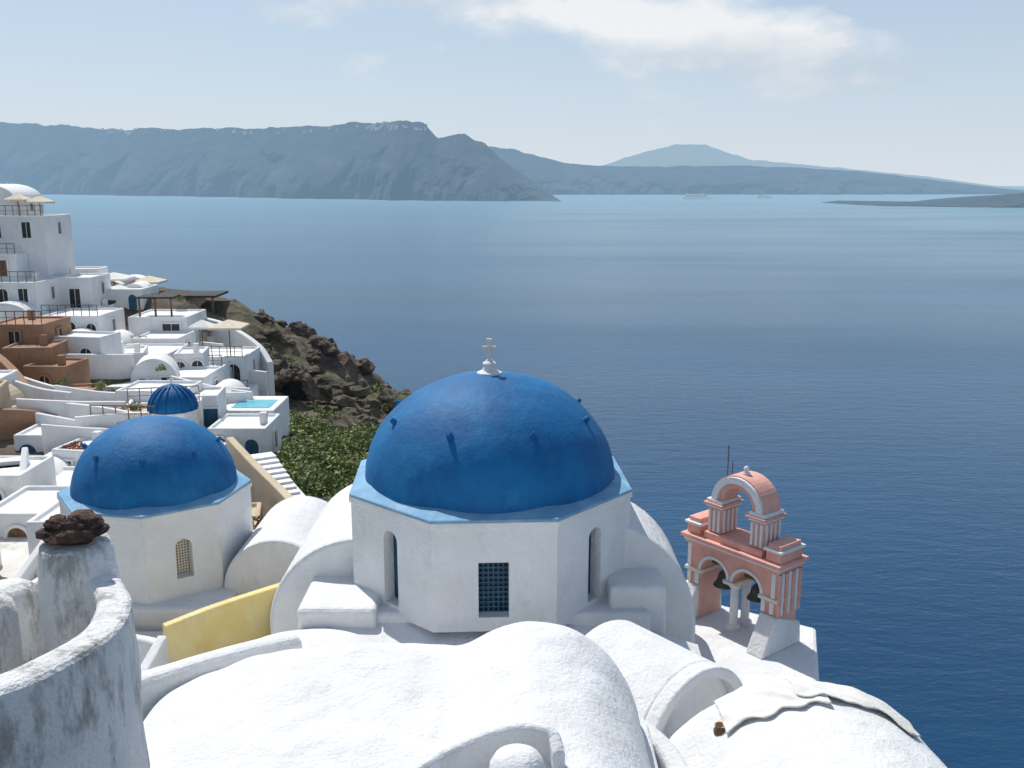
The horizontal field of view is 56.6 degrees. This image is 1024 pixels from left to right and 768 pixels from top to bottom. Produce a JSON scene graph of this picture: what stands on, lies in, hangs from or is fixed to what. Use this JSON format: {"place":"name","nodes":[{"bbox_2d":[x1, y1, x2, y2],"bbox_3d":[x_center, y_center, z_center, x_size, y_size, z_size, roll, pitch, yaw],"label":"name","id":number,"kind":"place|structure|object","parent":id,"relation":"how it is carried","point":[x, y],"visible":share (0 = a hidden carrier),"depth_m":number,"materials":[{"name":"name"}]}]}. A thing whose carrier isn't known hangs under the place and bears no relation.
{"place":"outdoors","nodes":[
{"label":"outdoors","id":0,"kind":"place"},
{"bbox_2d":[0,537,28,577],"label":"courtyard floor","id":1,"kind":"structure","parent":0,"point":[14,553],"depth_m":33.26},
{"bbox_2d":[137,631,162,637],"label":"courtyard floor","id":2,"kind":"structure","parent":0,"point":[155,634],"depth_m":25.26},
{"bbox_2d":[137,634,155,666],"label":"white parapet wall","id":3,"kind":"structure","parent":2,"relation":"on","point":[144,644],"depth_m":22.48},
{"bbox_2d":[139,635,169,671],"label":"white parapet wall","id":4,"kind":"structure","parent":2,"relation":"on","point":[157,655],"depth_m":21.76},
{"bbox_2d":[162,583,279,662],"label":"yellow wall","id":5,"kind":"structure","parent":2,"relation":"on","point":[245,617],"depth_m":22.98,"materials":[{"name":"paint"}]},
{"bbox_2d":[0,287,400,579],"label":"rocky cliff terrain","id":6,"kind":"structure","parent":0,"point":[334,369],"depth_m":84.22,"materials":[{"name":"stone"}]},
{"bbox_2d":[0,380,8,407],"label":"walls","id":7,"kind":"structure","parent":6,"relation":"on","point":[4,388],"depth_m":50.33,"materials":[{"name":"beige paint"}]},
{"bbox_2d":[0,370,18,384],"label":"walls","id":8,"kind":"structure","parent":6,"relation":"on","point":[10,376],"depth_m":52.92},
{"bbox_2d":[0,252,29,279],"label":"walls","id":9,"kind":"structure","parent":6,"relation":"on","point":[17,261],"depth_m":77.96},
{"bbox_2d":[0,447,29,470],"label":"wall","id":10,"kind":"structure","parent":6,"relation":"on","point":[22,461],"depth_m":40.53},
{"bbox_2d":[0,354,29,384],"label":"terracotta wall","id":11,"kind":"structure","parent":6,"relation":"on","point":[5,364],"depth_m":56.11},
{"bbox_2d":[6,383,25,407],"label":"walls","id":12,"kind":"structure","parent":6,"relation":"on","point":[14,393],"depth_m":51.48,"materials":[{"name":"beige paint"}]},
{"bbox_2d":[0,184,44,215],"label":"walls","id":13,"kind":"structure","parent":6,"relation":"on","point":[7,190],"depth_m":82.43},
{"bbox_2d":[0,300,48,320],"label":"walls","id":14,"kind":"structure","parent":6,"relation":"on","point":[14,305],"depth_m":73.50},
{"bbox_2d":[0,455,56,496],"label":"walls","id":15,"kind":"structure","parent":6,"relation":"on","point":[39,470],"depth_m":39.98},
{"bbox_2d":[13,423,43,451],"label":"walls","id":16,"kind":"structure","parent":6,"relation":"on","point":[33,433],"depth_m":47.63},
{"bbox_2d":[0,408,57,439],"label":"terracotta wall","id":17,"kind":"structure","parent":6,"relation":"on","point":[13,422],"depth_m":49.42,"materials":[{"name":"paint"}]},
{"bbox_2d":[14,540,43,580],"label":"wall","id":18,"kind":"structure","parent":6,"relation":"on","point":[28,570],"depth_m":29.69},
{"bbox_2d":[0,276,63,312],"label":"walls","id":19,"kind":"structure","parent":6,"relation":"on","point":[39,293],"depth_m":76.25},
{"bbox_2d":[0,486,68,536],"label":"walls","id":20,"kind":"structure","parent":6,"relation":"on","point":[23,505],"depth_m":36.21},
{"bbox_2d":[3,524,26,537],"bbox_3d":[-18.129,5.821,34.916,0.990,1.420,0.170,0,12,0],"label":"window surround","id":21,"kind":"object","parent":20,"relation":"attached to","point":[19,526],"visible":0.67,"depth_m":34.73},
{"bbox_2d":[2,334,68,374],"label":"terracotta house","id":22,"kind":"structure","parent":6,"relation":"on","point":[18,355],"depth_m":59.53,"materials":[{"name":"paint"}]},
{"bbox_2d":[0,316,70,354],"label":"walls","id":23,"kind":"structure","parent":6,"relation":"on","point":[33,331],"depth_m":62.04,"materials":[{"name":"paint"}]},
{"bbox_2d":[0,311,41,323],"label":"roof railing","id":24,"kind":"object","parent":23,"relation":"on","point":[23,317],"visible":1,"depth_m":61.52,"materials":[{"name":"metal"}]},
{"bbox_2d":[0,214,75,275],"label":"walls","id":25,"kind":"structure","parent":6,"relation":"on","point":[48,249],"depth_m":79.63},
{"bbox_2d":[3,193,30,215],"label":"parasol","id":26,"kind":"object","parent":25,"relation":"on","point":[17,197],"visible":0.74,"depth_m":80.89,"materials":[{"name":"beige fabric"}]},
{"bbox_2d":[19,221,32,237],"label":"window surround","id":27,"kind":"object","parent":25,"relation":"attached to","point":[31,229],"visible":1,"depth_m":78.93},
{"bbox_2d":[21,222,30,237],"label":"window pane","id":28,"kind":"object","parent":27,"relation":"attached to","point":[24,227],"visible":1,"depth_m":79.04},
{"bbox_2d":[23,196,54,215],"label":"parasol","id":29,"kind":"object","parent":25,"relation":"on","point":[39,200],"visible":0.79,"depth_m":81.41,"materials":[{"name":"beige fabric"}]},
{"bbox_2d":[25,377,54,389],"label":"white wall","id":30,"kind":"structure","parent":6,"relation":"on","point":[33,382],"depth_m":56.26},
{"bbox_2d":[26,500,59,555],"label":"walls","id":31,"kind":"structure","parent":6,"relation":"on","point":[34,524],"depth_m":32.34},
{"bbox_2d":[13,380,72,400],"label":"white wall","id":32,"kind":"structure","parent":6,"relation":"on","point":[28,391],"depth_m":52.75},
{"bbox_2d":[35,412,74,425],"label":"white wall","id":33,"kind":"structure","parent":6,"relation":"on","point":[42,418],"depth_m":49.85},
{"bbox_2d":[22,358,90,383],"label":"walls","id":34,"kind":"structure","parent":6,"relation":"on","point":[74,370],"depth_m":58.67,"materials":[{"name":"paint"}]},
{"bbox_2d":[45,451,70,474],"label":"walls","id":35,"kind":"structure","parent":6,"relation":"on","point":[59,462],"depth_m":44.82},
{"bbox_2d":[56,466,74,485],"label":"walls","id":36,"kind":"structure","parent":6,"relation":"on","point":[63,478],"depth_m":43.65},
{"bbox_2d":[16,398,125,416],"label":"white wall","id":37,"kind":"structure","parent":6,"relation":"on","point":[54,406],"depth_m":50.79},
{"bbox_2d":[52,436,91,463],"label":"walls","id":38,"kind":"structure","parent":6,"relation":"on","point":[71,453],"depth_m":45.32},
{"bbox_2d":[0,573,147,767],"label":"weathered wall","id":39,"kind":"structure","parent":6,"relation":"on","point":[74,702],"depth_m":7.92,"materials":[{"name":"paint"}]},
{"bbox_2d":[41,424,108,454],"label":"white wall","id":40,"kind":"structure","parent":6,"relation":"on","point":[54,436],"depth_m":47.20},
{"bbox_2d":[53,383,102,390],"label":"terracotta house","id":41,"kind":"structure","parent":6,"relation":"on","point":[84,386],"depth_m":58.09,"materials":[{"name":"paint"}]},
{"bbox_2d":[55,273,110,309],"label":"walls","id":42,"kind":"structure","parent":6,"relation":"on","point":[88,284],"depth_m":79.30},
{"bbox_2d":[67,287,82,307],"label":"window surround","id":43,"kind":"object","parent":42,"relation":"attached to","point":[80,290],"visible":0.68,"depth_m":79.08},
{"bbox_2d":[69,289,80,307],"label":"window pane","id":44,"kind":"object","parent":43,"relation":"attached to","point":[76,294],"visible":0.64,"depth_m":79.21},
{"bbox_2d":[43,308,125,331],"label":"walls","id":45,"kind":"structure","parent":6,"relation":"on","point":[101,320],"depth_m":75.47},
{"bbox_2d":[54,385,115,400],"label":"white wall","id":46,"kind":"structure","parent":6,"relation":"on","point":[79,394],"depth_m":53.64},
{"bbox_2d":[54,330,121,353],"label":"walls","id":47,"kind":"structure","parent":6,"relation":"on","point":[102,342],"depth_m":63.00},
{"bbox_2d":[75,266,107,272],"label":"walls","id":48,"kind":"structure","parent":6,"relation":"on","point":[92,269],"depth_m":88.03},
{"bbox_2d":[64,403,132,418],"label":"white wall","id":49,"kind":"structure","parent":6,"relation":"on","point":[72,410],"depth_m":50.56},
{"bbox_2d":[64,354,133,378],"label":"white wall","id":50,"kind":"structure","parent":6,"relation":"on","point":[111,366],"depth_m":62.48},
{"bbox_2d":[75,412,149,427],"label":"white wall","id":51,"kind":"structure","parent":6,"relation":"on","point":[103,421],"depth_m":48.32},
{"bbox_2d":[56,295,185,410],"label":"garden plants","id":52,"kind":"object","parent":6,"relation":"on","point":[102,384],"visible":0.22,"depth_m":56.75,"materials":[{"name":"green plant"}]},
{"bbox_2d":[110,272,135,285],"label":"parasol","id":53,"kind":"object","parent":6,"relation":"on","point":[114,276],"visible":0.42,"depth_m":85.24,"materials":[{"name":"fabric"}]},
{"bbox_2d":[113,329,134,343],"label":"walls","id":54,"kind":"structure","parent":6,"relation":"on","point":[126,336],"depth_m":73.63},
{"bbox_2d":[99,378,157,391],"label":"walls","id":55,"kind":"structure","parent":6,"relation":"on","point":[115,386],"depth_m":60.40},
{"bbox_2d":[107,284,158,309],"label":"walls","id":56,"kind":"structure","parent":6,"relation":"on","point":[120,295],"depth_m":82.26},
{"bbox_2d":[122,345,147,366],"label":"walls","id":57,"kind":"structure","parent":6,"relation":"on","point":[138,356],"depth_m":67.05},
{"bbox_2d":[130,352,179,380],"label":"walls","id":58,"kind":"structure","parent":6,"relation":"on","point":[146,365],"depth_m":62.95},
{"bbox_2d":[116,404,198,424],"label":"walls","id":59,"kind":"structure","parent":6,"relation":"on","point":[137,410],"depth_m":51.81,"materials":[{"name":"beige paint"}]},
{"bbox_2d":[89,405,154,419],"bbox_3d":[-19.556,1.513,48.438,4.028,0.870,0.052,1,12,4],"label":"roof railing","id":60,"kind":"object","parent":59,"relation":"on","point":[140,406],"visible":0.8,"depth_m":48.41,"materials":[{"name":"brown metal"}]},
{"bbox_2d":[127,344,188,358],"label":"walls","id":61,"kind":"structure","parent":6,"relation":"on","point":[170,349],"depth_m":71.09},
{"bbox_2d":[115,380,202,400],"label":"walls","id":62,"kind":"structure","parent":6,"relation":"on","point":[120,394],"depth_m":55.16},
{"bbox_2d":[132,331,195,345],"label":"walls","id":63,"kind":"structure","parent":6,"relation":"on","point":[168,337],"depth_m":74.28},
{"bbox_2d":[127,392,203,426],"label":"walls","id":64,"kind":"structure","parent":6,"relation":"on","point":[200,407],"depth_m":53.41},
{"bbox_2d":[128,309,206,340],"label":"walls","id":65,"kind":"structure","parent":6,"relation":"on","point":[147,321],"depth_m":76.79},
{"bbox_2d":[136,294,180,316],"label":"pergola","id":66,"kind":"object","parent":65,"relation":"on","point":[159,296],"visible":0.93,"depth_m":77.53,"materials":[{"name":"brown wood"}]},
{"bbox_2d":[147,376,226,447],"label":"blue domed chapel","id":67,"kind":"structure","parent":6,"relation":"on","point":[176,400],"depth_m":48.47,"materials":[{"name":"paint"}]},
{"bbox_2d":[174,346,209,365],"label":"walls","id":68,"kind":"structure","parent":6,"relation":"on","point":[187,355],"depth_m":67.72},
{"bbox_2d":[57,415,327,630],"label":"blue domed church","id":69,"kind":"structure","parent":6,"relation":"on","point":[168,498],"depth_m":26.50,"materials":[{"name":"paint"}]},
{"bbox_2d":[158,291,227,313],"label":"pergola","id":70,"kind":"object","parent":6,"relation":"on","point":[212,295],"visible":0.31,"depth_m":85.85,"materials":[{"name":"brown wood"}]},
{"bbox_2d":[179,366,222,384],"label":"walls","id":71,"kind":"structure","parent":6,"relation":"on","point":[206,374],"depth_m":66.17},
{"bbox_2d":[195,386,226,416],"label":"walls","id":72,"kind":"structure","parent":6,"relation":"on","point":[214,396],"depth_m":55.25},
{"bbox_2d":[203,406,220,418],"bbox_3d":[-17.251,2.316,54.406,1.140,2.120,0.170,-1,12,-6],"label":"window surround","id":73,"kind":"object","parent":72,"relation":"attached to","point":[213,407],"visible":0.28,"depth_m":54.17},
{"bbox_2d":[203,409,217,427],"bbox_3d":[-17.257,2.363,54.472,0.900,2.000,0.081,-1,12,-6],"label":"window pane","id":74,"kind":"object","parent":73,"relation":"attached to","point":[214,414],"visible":0.29,"depth_m":54.33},
{"bbox_2d":[171,376,252,398],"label":"white wall","id":75,"kind":"structure","parent":6,"relation":"on","point":[249,394],"depth_m":59.84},
{"bbox_2d":[210,361,230,379],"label":"walls","id":76,"kind":"structure","parent":6,"relation":"on","point":[226,366],"depth_m":71.25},
{"bbox_2d":[140,632,301,722],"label":"thick white wall","id":77,"kind":"structure","parent":6,"relation":"on","point":[158,684],"depth_m":15.95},
{"bbox_2d":[215,379,244,386],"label":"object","id":78,"kind":"structure","parent":6,"relation":"on","point":[232,382],"depth_m":65.86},
{"bbox_2d":[209,347,260,383],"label":"walls","id":79,"kind":"structure","parent":6,"relation":"on","point":[244,361],"depth_m":74.24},
{"bbox_2d":[207,319,249,355],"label":"parasol","id":80,"kind":"object","parent":79,"relation":"on","point":[228,324],"visible":1,"depth_m":72.38,"materials":[{"name":"beige fabric"}]},
{"bbox_2d":[226,392,245,402],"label":"white wall","id":81,"kind":"structure","parent":6,"relation":"on","point":[236,396],"depth_m":58.60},
{"bbox_2d":[205,318,274,395],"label":"retaining wall","id":82,"kind":"structure","parent":6,"relation":"on","point":[240,338],"depth_m":78.34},
{"bbox_2d":[207,413,281,452],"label":"walls","id":83,"kind":"structure","parent":6,"relation":"on","point":[240,428],"depth_m":52.68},
{"bbox_2d":[242,437,261,452],"bbox_3d":[-14.176,3.569,51.814,0.990,1.420,0.170,0,12,0],"label":"window surround","id":84,"kind":"object","parent":83,"relation":"attached to","point":[255,439],"visible":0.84,"depth_m":51.66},
{"bbox_2d":[245,439,258,453],"bbox_3d":[-14.176,3.616,51.881,0.750,1.300,0.080,0,12,0],"label":"window pane","id":85,"kind":"object","parent":84,"relation":"attached to","point":[249,448],"visible":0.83,"depth_m":51.81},
{"bbox_2d":[251,502,262,528],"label":"walls","id":86,"kind":"structure","parent":6,"relation":"on","point":[257,508],"depth_m":37.80,"materials":[{"name":"beige paint"}]},
{"bbox_2d":[226,396,289,435],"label":"pool terrace","id":87,"kind":"structure","parent":6,"relation":"on","point":[271,404],"depth_m":58.47,"materials":[{"name":"paint"}]},
{"bbox_2d":[249,369,268,395],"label":"white wall","id":88,"kind":"structure","parent":6,"relation":"on","point":[259,378],"depth_m":73.72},
{"bbox_2d":[226,437,292,517],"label":"sand wall","id":89,"kind":"structure","parent":6,"relation":"on","point":[268,491],"depth_m":40.41,"materials":[{"name":"paint"}]},
{"bbox_2d":[251,452,301,496],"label":"stone stairs","id":90,"kind":"structure","parent":6,"relation":"on","point":[270,463],"depth_m":42.34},
{"bbox_2d":[274,368,319,400],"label":"cliff cave","id":91,"kind":"structure","parent":6,"relation":"on","point":[296,384],"depth_m":78.37,"materials":[{"name":"brown stone"}]},
{"bbox_2d":[262,628,374,648],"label":"white domed roof","id":92,"kind":"structure","parent":6,"relation":"on","point":[314,637],"depth_m":20.12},
{"bbox_2d":[275,409,379,498],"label":"hillside shrubs","id":93,"kind":"object","parent":6,"relation":"on","point":[315,451],"visible":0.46,"depth_m":52.89,"materials":[{"name":"green plant"}]},
{"bbox_2d":[252,309,411,426],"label":"boulders","id":94,"kind":"object","parent":6,"relation":"on","point":[337,397],"visible":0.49,"depth_m":83.29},
{"bbox_2d":[287,358,391,418],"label":"cliff shrubs","id":95,"kind":"object","parent":6,"relation":"on","point":[379,388],"visible":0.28,"depth_m":81.99,"materials":[{"name":"green plant"}]},
{"bbox_2d":[142,621,657,767],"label":"white vaulted roof","id":96,"kind":"structure","parent":6,"relation":"on","point":[383,705],"depth_m":13.68,"materials":[{"name":"paint"}]},
{"bbox_2d":[0,594,23,673],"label":"rounded plaster pier","id":97,"kind":"structure","parent":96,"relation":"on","point":[11,654],"depth_m":9.23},
{"bbox_2d":[0,578,44,663],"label":"rounded plaster pier","id":98,"kind":"structure","parent":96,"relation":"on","point":[23,593],"depth_m":10.03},
{"bbox_2d":[38,533,119,653],"bbox_3d":[-4.380,4.505,10.147,0.800,6.000,0.800,0,12,0],"label":"wall post","id":99,"kind":"object","parent":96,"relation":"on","point":[68,575],"depth_m":9.31,"materials":[{"name":"paint"}]},
{"bbox_2d":[35,509,109,545],"bbox_3d":[-4.389,1.433,9.491,0.666,0.314,0.522,0,12,0],"label":"lava rock","id":100,"kind":"object","parent":99,"relation":"on","point":[81,526],"visible":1,"depth_m":9.37,"materials":[{"name":"stone"}]},
{"bbox_2d":[411,721,564,767],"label":"roof parapet","id":101,"kind":"structure","parent":96,"relation":"on","point":[478,749],"depth_m":11.48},
{"bbox_2d":[489,743,544,767],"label":"plaster chimney","id":102,"kind":"object","parent":96,"relation":"on","point":[517,755],"visible":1,"depth_m":10.89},
{"bbox_2d":[270,338,818,738],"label":"blue domed church","id":103,"kind":"structure","parent":6,"relation":"on","point":[465,507],"depth_m":20.95,"materials":[{"name":"paint"}]},
{"bbox_2d":[639,716,687,767],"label":"white wall","id":104,"kind":"structure","parent":6,"relation":"on","point":[667,754],"depth_m":15.66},
{"bbox_2d":[669,696,946,767],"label":"white barrel vault","id":105,"kind":"object","parent":6,"relation":"on","point":[837,733],"visible":0.71,"depth_m":14.93,"materials":[{"name":"paint"}]},
{"bbox_2d":[713,722,724,735],"bbox_3d":[3.450,5.830,15.740,0.240,0.400,0.240,0,12,0],"label":"clay pot","id":106,"kind":"object","parent":105,"relation":"on","point":[718,730],"visible":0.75,"depth_m":15.65,"materials":[{"name":"brown ceramic"}]},
{"bbox_2d":[714,677,831,733],"bbox_3d":[4.346,5.339,15.906,1.720,0.544,1.174,0,12,0],"label":"canvas cover","id":107,"kind":"object","parent":105,"relation":"on","point":[760,699],"visible":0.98,"depth_m":15.76,"materials":[{"name":"fabric"}]},
{"bbox_2d":[784,677,920,736],"bbox_3d":[5.693,5.433,15.886,2.117,0.775,0.917,1,12,7],"label":"canvas cover","id":108,"kind":"object","parent":105,"relation":"on","point":[802,687],"visible":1,"depth_m":15.85,"materials":[{"name":"fabric"}]},
{"bbox_2d":[187,319,214,345],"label":"parasol","id":109,"kind":"object","parent":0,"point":[201,324],"visible":0.74,"depth_m":72.58,"materials":[{"name":"fabric"}]},
{"bbox_2d":[0,120,559,201],"bbox_3d":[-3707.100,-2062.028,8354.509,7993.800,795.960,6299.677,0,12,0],"label":"caldera headland","id":110,"kind":"structure","parent":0,"point":[349,160],"depth_m":7194.38,"materials":[{"name":"stone"}]},
{"bbox_2d":[101,121,426,134],"bbox_3d":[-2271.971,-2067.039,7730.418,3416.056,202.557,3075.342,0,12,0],"label":"distant hilltop town","id":111,"kind":"object","parent":110,"relation":"on","point":[371,126],"visible":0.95,"depth_m":6568.22,"materials":[{"name":"grey"}]},
{"bbox_2d":[0,0,1023,185],"label":"sky","id":112,"kind":"structure","parent":0,"point":[930,88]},
{"bbox_2d":[42,186,1023,767],"bbox_3d":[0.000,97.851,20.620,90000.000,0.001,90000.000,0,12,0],"label":"sea","id":113,"kind":"structure","parent":0,"point":[846,380],"depth_m":607.94,"materials":[{"name":"liquid"}]},
{"bbox_2d":[681,192,711,199],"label":"cruise ship","id":114,"kind":"object","parent":113,"relation":"on","point":[689,196],"visible":1,"depth_m":6171.95,"materials":[{"name":"white paint"}]},
{"bbox_2d":[820,193,1023,207],"bbox_3d":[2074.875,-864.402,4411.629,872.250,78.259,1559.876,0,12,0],"label":"lava islet","id":115,"kind":"object","parent":113,"relation":"in","point":[1015,200],"visible":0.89,"depth_m":4310.47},
{"bbox_2d":[681,445,808,658],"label":"pink bell tower","id":116,"kind":"structure","parent":0,"point":[765,557],"depth_m":23.97,"materials":[{"name":"paint"}]},
{"bbox_2d":[488,146,1023,194],"bbox_3d":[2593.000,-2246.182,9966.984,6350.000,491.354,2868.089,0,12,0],"label":"island coast","id":117,"kind":"structure","parent":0,"point":[552,177],"depth_m":9237.35},
{"bbox_2d":[602,144,1023,189],"bbox_3d":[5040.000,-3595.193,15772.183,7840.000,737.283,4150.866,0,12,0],"label":"volcanic mountain","id":118,"kind":"structure","parent":0,"point":[689,155],"depth_m":15249.26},
{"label":"walls","id":119,"kind":"object","parent":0,"visible":0},
{"bbox_2d":[130,276,167,283],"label":"parasol","id":120,"kind":"object","parent":119,"relation":"on","point":[152,280],"visible":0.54,"depth_m":87.16,"materials":[{"name":"beige fabric"}]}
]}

